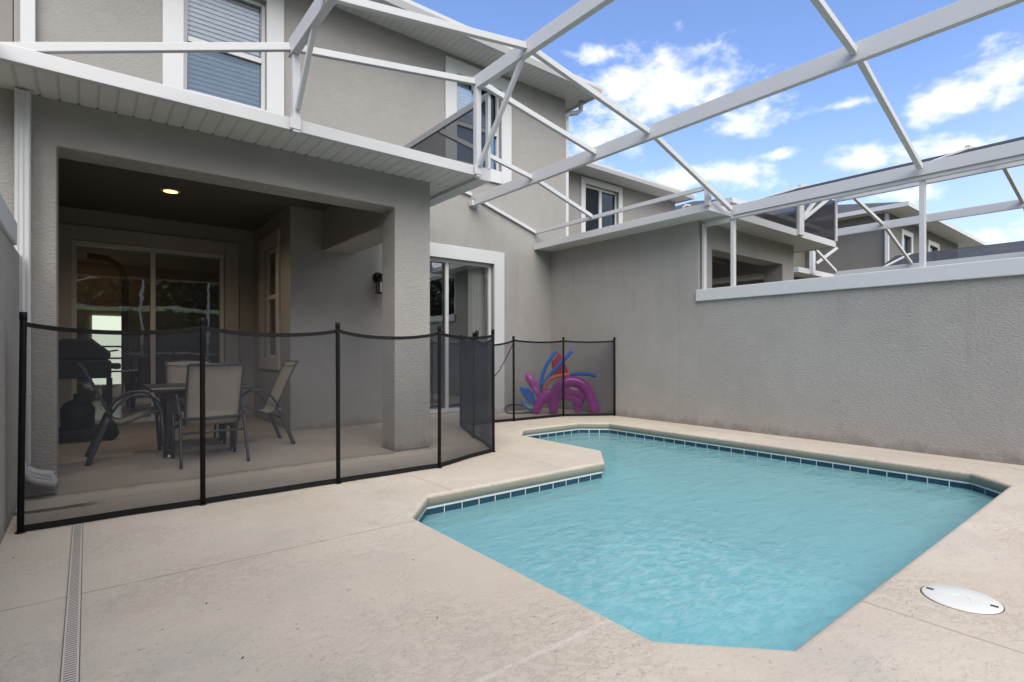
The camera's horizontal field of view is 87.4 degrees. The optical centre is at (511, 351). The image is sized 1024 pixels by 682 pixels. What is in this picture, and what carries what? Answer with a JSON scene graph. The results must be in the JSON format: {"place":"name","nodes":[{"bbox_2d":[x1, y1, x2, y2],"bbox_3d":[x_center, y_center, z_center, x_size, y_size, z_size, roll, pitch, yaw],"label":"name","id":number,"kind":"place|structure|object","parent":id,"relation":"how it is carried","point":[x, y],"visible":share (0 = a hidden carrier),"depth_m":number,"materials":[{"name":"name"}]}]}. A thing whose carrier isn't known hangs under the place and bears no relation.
{"place":"outdoors","nodes":[
{"label":"outdoors","id":0,"kind":"place"},
{"bbox_2d":[129,350,167,413],"bbox_3d":[-5.463,0.480,8.042,0.469,1.000,0.508,0,0,-38],"label":"dining chair","id":1,"kind":"object","parent":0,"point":[139,368],"visible":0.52,"depth_m":7.83,"materials":[{"name":"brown fabric"}]},
{"bbox_2d":[0,408,1023,681],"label":"pool deck","id":2,"kind":"structure","parent":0,"point":[366,580],"depth_m":2.32,"materials":[{"name":"concrete"}]},
{"bbox_2d":[0,193,18,544],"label":"privacy wall","id":3,"kind":"structure","parent":2,"relation":"on","point":[9,322],"depth_m":3.05,"materials":[{"name":"paint"}]},
{"bbox_2d":[59,524,82,681],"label":"channel drain","id":4,"kind":"object","parent":2,"relation":"in","point":[70,664],"visible":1,"depth_m":2.02,"materials":[{"name":"plastic"}]},
{"bbox_2d":[58,339,120,439],"bbox_3d":[-4.809,0.432,6.046,0.625,1.135,0.590,0,0,-38],"label":"barbecue grill","id":5,"kind":"object","parent":2,"relation":"on","point":[77,412],"visible":0.85,"depth_m":5.89,"materials":[{"name":"black metal"}]},
{"bbox_2d":[77,362,166,465],"bbox_3d":[-3.653,0.556,5.029,0.654,0.903,0.549,0,0,-38],"label":"patio chair","id":6,"kind":"object","parent":2,"relation":"on","point":[105,420],"visible":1,"depth_m":5.00,"materials":[{"name":"tan fabric"},{"name":"grey painted metal"}]},
{"bbox_2d":[164,360,225,443],"bbox_3d":[-3.494,0.556,5.855,0.549,0.903,0.654,0,0,-38],"label":"patio chair","id":7,"kind":"object","parent":2,"relation":"on","point":[175,371],"visible":0.16,"depth_m":5.97,"materials":[{"name":"tan fabric"},{"name":"grey painted metal"}]},
{"bbox_2d":[143,383,252,457],"bbox_3d":[-3.193,0.670,5.444,0.860,0.660,0.860,0,0,-38],"label":"patio table","id":8,"kind":"object","parent":2,"relation":"on","point":[166,391],"visible":0.46,"depth_m":5.05,"materials":[{"name":"metal"}]},
{"bbox_2d":[171,363,249,468],"bbox_3d":[-2.759,0.556,4.910,0.549,0.903,0.654,0,0,-38],"label":"patio chair","id":9,"kind":"object","parent":2,"relation":"on","point":[224,401],"visible":0.98,"depth_m":4.78,"materials":[{"name":"tan fabric"},{"name":"grey painted metal"}]},
{"bbox_2d":[225,360,298,445],"bbox_3d":[-2.717,0.556,5.815,0.654,0.903,0.549,0,0,-38],"label":"patio chair","id":10,"kind":"object","parent":2,"relation":"on","point":[271,405],"visible":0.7,"depth_m":5.85,"materials":[{"name":"tan fabric"},{"name":"grey painted metal"}]},
{"bbox_2d":[87,452,437,501],"bbox_3d":[-1.626,1.002,4.545,3.100,0.006,0.020,0,0,-39],"label":"slot drain","id":11,"kind":"object","parent":2,"relation":"on","point":[251,478],"visible":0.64,"depth_m":4.17,"materials":[{"name":"grey metal"}]},
{"bbox_2d":[0,0,604,497],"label":"townhouse","id":12,"kind":"structure","parent":2,"relation":"on","point":[266,220],"depth_m":6.81,"materials":[{"name":"paint"}]},
{"bbox_2d":[92,315,120,384],"bbox_3d":[-7.928,-0.020,10.515,0.500,1.340,0.050,0,0,-38],"label":"interior window","id":13,"kind":"structure","parent":12,"relation":"in","point":[110,342],"depth_m":10.55,"materials":[{"name":"clear"}]},
{"bbox_2d":[58,223,238,426],"bbox_3d":[-4.976,-0.320,7.440,2.115,2.587,0.203,0,0,-38],"label":"sliding door","id":14,"kind":"structure","parent":12,"relation":"in","point":[67,247],"depth_m":7.39,"materials":[{"name":"white glass"}]},
{"bbox_2d":[160,188,180,193],"bbox_3d":[-3.891,-1.822,6.112,0.200,0.016,0.200,0,0,-38],"label":"recessed light","id":15,"kind":"object","parent":12,"relation":"attached to","point":[170,190],"visible":1,"depth_m":6.09,"materials":[{"name":"white paint"}]},
{"bbox_2d":[163,0,283,115],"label":"window","id":16,"kind":"structure","parent":12,"relation":"in","point":[235,77],"depth_m":6.42,"materials":[{"name":"white paint"}]},
{"bbox_2d":[259,229,279,369],"bbox_3d":[-3.338,-0.681,7.486,0.130,1.867,1.020,0,0,-38],"label":"window","id":17,"kind":"structure","parent":12,"relation":"in","point":[273,239],"depth_m":7.63,"materials":[{"name":"white paint"}]},
{"bbox_2d":[373,272,381,293],"bbox_3d":[-1.795,-0.940,7.369,0.157,0.304,0.216,0,0,-38],"label":"wall lantern","id":18,"kind":"object","parent":12,"relation":"attached to","point":[377,277],"depth_m":7.34,"materials":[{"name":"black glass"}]},
{"bbox_2d":[430,242,503,413],"bbox_3d":[-0.937,-0.335,8.281,1.920,2.557,0.203,0,0,-38],"label":"sliding door","id":19,"kind":"structure","parent":12,"relation":"in","point":[436,249],"depth_m":8.68,"materials":[{"name":"white paint"}]},
{"bbox_2d":[445,56,511,184],"bbox_3d":[-0.658,-3.600,8.692,1.270,1.748,0.500,0,0,-38],"label":"window","id":20,"kind":"structure","parent":12,"relation":"in","point":[457,95],"depth_m":8.71,"materials":[{"name":"white paint"}]},
{"bbox_2d":[14,312,615,533],"bbox_3d":[-0.728,0.381,5.728,1.399,1.238,6.846,0,0,31],"label":"pool fence","id":21,"kind":"object","parent":2,"relation":"on","point":[467,421],"visible":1,"depth_m":4.62,"materials":[{"name":"black fabric"}]},
{"bbox_2d":[505,404,532,413],"bbox_3d":[0.129,0.938,8.750,0.542,0.121,0.421,0,0,-38],"label":"hose","id":22,"kind":"object","parent":2,"relation":"on","point":[516,413],"visible":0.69,"depth_m":8.59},
{"bbox_2d":[520,386,534,411],"bbox_3d":[0.254,0.772,8.618,0.258,0.416,0.144,0,0,0],"label":"pool float","id":23,"kind":"object","parent":2,"relation":"on","point":[527,393],"visible":0.89,"depth_m":8.62,"materials":[{"name":"blue plastic"}]},
{"bbox_2d":[532,376,599,413],"bbox_3d":[0.854,0.697,8.600,1.066,0.608,0.356,0,0,0],"label":"inflatable lounger","id":24,"kind":"object","parent":2,"relation":"on","point":[578,391],"visible":0.95,"depth_m":8.46,"materials":[{"name":"purple plastic"}]},
{"bbox_2d":[525,373,539,396],"bbox_3d":[0.335,0.543,8.620,0.249,0.382,0.139,0,0,0],"label":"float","id":25,"kind":"object","parent":24,"relation":"on","point":[531,381],"visible":0.99,"depth_m":8.57,"materials":[{"name":"pink plastic"}]},
{"bbox_2d":[539,350,556,392],"bbox_3d":[0.584,0.327,8.720,0.308,0.697,0.060,0,0,0],"label":"pool noodle","id":26,"kind":"object","parent":24,"relation":"on","point":[550,358],"visible":0.91,"depth_m":8.69,"materials":[{"name":"blue plastic"}]},
{"bbox_2d":[551,353,568,374],"bbox_3d":[0.792,0.218,8.830,0.285,0.390,0.060,0,0,0],"label":"life vest","id":27,"kind":"object","parent":24,"relation":"on","point":[556,360],"visible":0.59,"depth_m":8.80,"materials":[{"name":"red fabric"}]},
{"bbox_2d":[542,372,595,390],"bbox_3d":[0.906,0.494,8.531,0.884,0.336,0.128,0,0,21],"label":"pool noodle","id":28,"kind":"object","parent":24,"relation":"on","point":[549,380],"visible":0.93,"depth_m":8.54,"materials":[{"name":"orange plastic"}]},
{"bbox_2d":[541,350,572,385],"bbox_3d":[0.728,0.271,8.648,0.518,0.590,0.065,0,0,7],"label":"pool noodle","id":29,"kind":"object","parent":28,"relation":"on","point":[559,364],"visible":0.94,"depth_m":8.62,"materials":[{"name":"blue plastic"}]},
{"bbox_2d":[534,154,835,425],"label":"townhouse","id":30,"kind":"structure","parent":2,"relation":"on","point":[630,281],"depth_m":8.19,"materials":[{"name":"paint"}]},
{"bbox_2d":[581,176,622,232],"bbox_3d":[2.263,-3.530,13.733,1.550,1.568,0.170,0,0,-38],"label":"window","id":31,"kind":"structure","parent":30,"relation":"in","point":[594,200],"depth_m":13.72,"materials":[{"name":"white paint"}]},
{"bbox_2d":[417,429,1000,650],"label":"swimming pool","id":32,"kind":"structure","parent":2,"relation":"in","point":[863,529],"depth_m":5.08,"materials":[{"name":"liquid"}]},
{"bbox_2d":[467,433,971,621],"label":"pool water","id":33,"kind":"structure","parent":32,"relation":"in","point":[644,531],"depth_m":3.24,"materials":[{"name":"teal liquid"}]},
{"bbox_2d":[679,426,1023,469],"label":"slot drain","id":34,"kind":"object","parent":2,"relation":"on","point":[870,450],"visible":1,"depth_m":5.34,"materials":[{"name":"grey metal"}]},
{"bbox_2d":[696,257,1023,464],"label":"privacy wall","id":35,"kind":"structure","parent":2,"relation":"on","point":[928,360],"depth_m":5.55,"materials":[{"name":"rough stucco"},{"name":"grey paint"}]},
{"bbox_2d":[2,0,1023,288],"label":"pool cage","id":36,"kind":"object","parent":35,"relation":"on","point":[466,134],"visible":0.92,"depth_m":4.94,"materials":[{"name":"white metal"}]},
{"bbox_2d":[920,584,1004,614],"bbox_3d":[1.813,1.001,2.164,0.263,0.018,0.263,0,0,-38],"label":"skimmer lid","id":37,"kind":"object","parent":2,"relation":"on","point":[962,599],"visible":0.99,"depth_m":2.15,"materials":[{"name":"white plastic"}]},
{"label":"ground","id":38,"kind":"structure","parent":0,"visible":0},
{"bbox_2d":[0,0,13,41],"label":"townhouse","id":39,"kind":"structure","parent":38,"relation":"on","point":[6,20],"depth_m":5.14,"materials":[{"name":"beige paint"}]},
{"bbox_2d":[675,197,834,287],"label":"townhouse","id":40,"kind":"structure","parent":38,"relation":"on","point":[801,271],"depth_m":13.74,"materials":[{"name":"concrete"}]},
{"bbox_2d":[809,241,1023,275],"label":"pool cage","id":41,"kind":"object","parent":40,"relation":"attached to","point":[981,253],"visible":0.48,"depth_m":11.04,"materials":[{"name":"white metal"}]},
{"bbox_2d":[753,136,1023,271],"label":"pool cage","id":42,"kind":"object","parent":38,"relation":"on","point":[820,219],"visible":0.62,"depth_m":8.53,"materials":[{"name":"white metal"}]},
{"bbox_2d":[805,201,986,273],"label":"townhouse","id":43,"kind":"structure","parent":38,"relation":"on","point":[873,249],"depth_m":19.58,"materials":[{"name":"grey paint"}]},
{"bbox_2d":[901,229,912,254],"bbox_3d":[14.671,-3.440,19.965,1.260,2.040,0.120,0,0,-38],"label":"window","id":44,"kind":"structure","parent":43,"relation":"in","point":[904,241],"depth_m":20.04,"materials":[{"name":"white paint"}]},
{"bbox_2d":[928,240,939,251],"bbox_3d":[17.277,-3.800,22.031,1.510,1.360,0.120,0,0,-38],"label":"window","id":45,"kind":"structure","parent":43,"relation":"in","point":[930,242],"depth_m":22.00,"materials":[{"name":"white paint"}]}
]}

